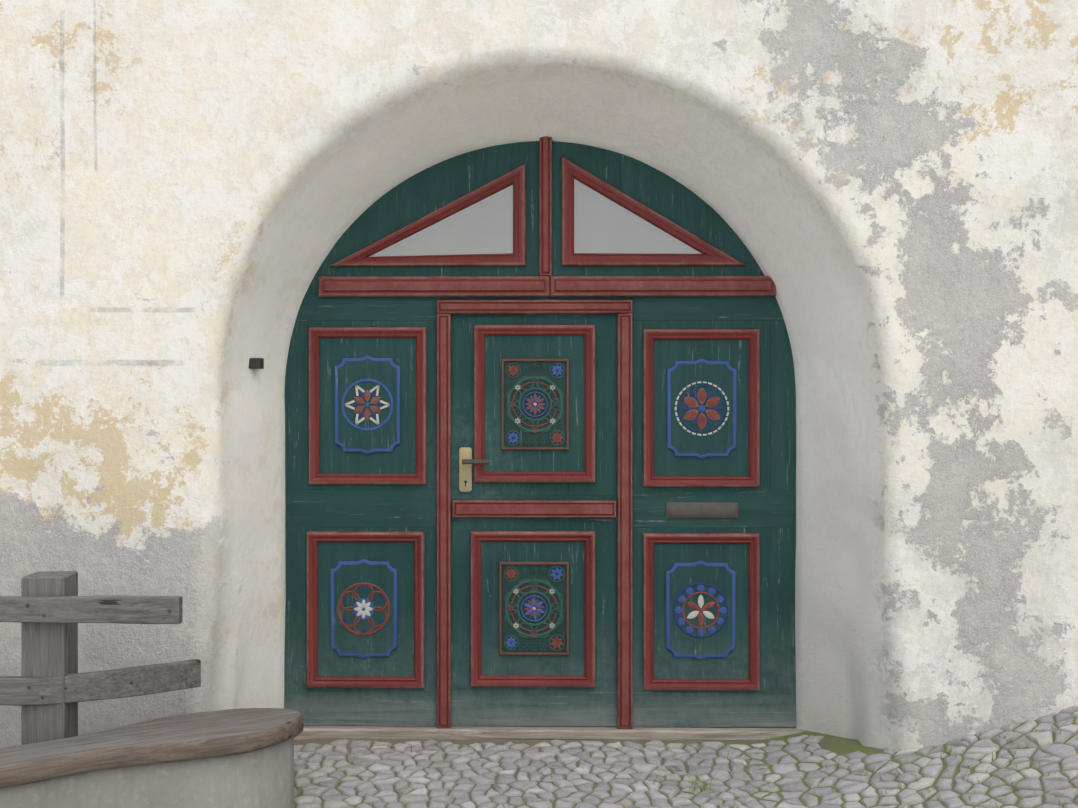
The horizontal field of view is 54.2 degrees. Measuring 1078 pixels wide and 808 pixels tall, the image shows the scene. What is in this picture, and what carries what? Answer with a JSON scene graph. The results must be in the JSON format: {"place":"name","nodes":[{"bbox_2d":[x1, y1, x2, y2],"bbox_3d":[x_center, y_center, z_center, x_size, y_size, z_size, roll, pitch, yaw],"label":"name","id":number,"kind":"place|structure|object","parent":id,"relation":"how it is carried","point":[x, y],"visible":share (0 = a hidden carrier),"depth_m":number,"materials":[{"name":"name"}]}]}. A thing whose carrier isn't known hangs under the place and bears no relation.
{"place":"outdoors","nodes":[
{"label":"outdoors","id":0,"kind":"place"},
{"bbox_2d":[294,710,1077,807],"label":"earth ground","id":1,"kind":"structure","parent":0,"point":[839,746],"depth_m":4.27,"materials":[{"name":"soil"}]},
{"bbox_2d":[0,571,303,807],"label":"curved bench","id":2,"kind":"object","parent":1,"relation":"on","point":[237,758],"visible":1,"depth_m":3.74,"materials":[{"name":"brown wood"}]},
{"bbox_2d":[0,0,1077,751],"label":"house wall","id":3,"kind":"structure","parent":1,"relation":"on","point":[194,190],"depth_m":4.27,"materials":[{"name":"paint"}]},
{"bbox_2d":[249,358,263,368],"bbox_3d":[-1.220,-0.174,4.528,0.062,0.045,0.040,0,0,1],"label":"doorbell","id":4,"kind":"object","parent":3,"relation":"attached to","point":[256,363],"visible":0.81,"depth_m":4.51,"materials":[{"name":"black"}]},
{"bbox_2d":[284,136,796,728],"bbox_3d":[0.002,0.061,4.752,2.600,2.796,0.117,0,0,1],"label":"entrance door","id":5,"kind":"structure","parent":3,"relation":"attached to","point":[540,432],"depth_m":4.75,"materials":[{"name":"green paint"}]},
{"bbox_2d":[294,726,804,740],"bbox_3d":[0.002,1.522,4.784,2.600,0.123,0.145,0,0,1],"label":"door threshold","id":6,"kind":"object","parent":1,"relation":"on","point":[572,733],"depth_m":4.72,"materials":[{"name":"stone"}]},
{"bbox_2d":[293,706,1077,807],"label":"cobblestone pavement","id":7,"kind":"structure","parent":1,"relation":"on","point":[851,785],"depth_m":4.14,"materials":[{"name":"grey stone"}]},
{"bbox_2d":[294,729,1076,807],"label":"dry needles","id":8,"kind":"object","parent":1,"relation":"on","point":[657,776],"visible":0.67,"depth_m":4.19,"materials":[{"name":"brown plant"}]},
{"bbox_2d":[295,720,1077,807],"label":"grass in joints","id":9,"kind":"structure","parent":1,"relation":"on","point":[900,786],"depth_m":4.04,"materials":[{"name":"green plant"}]}
]}

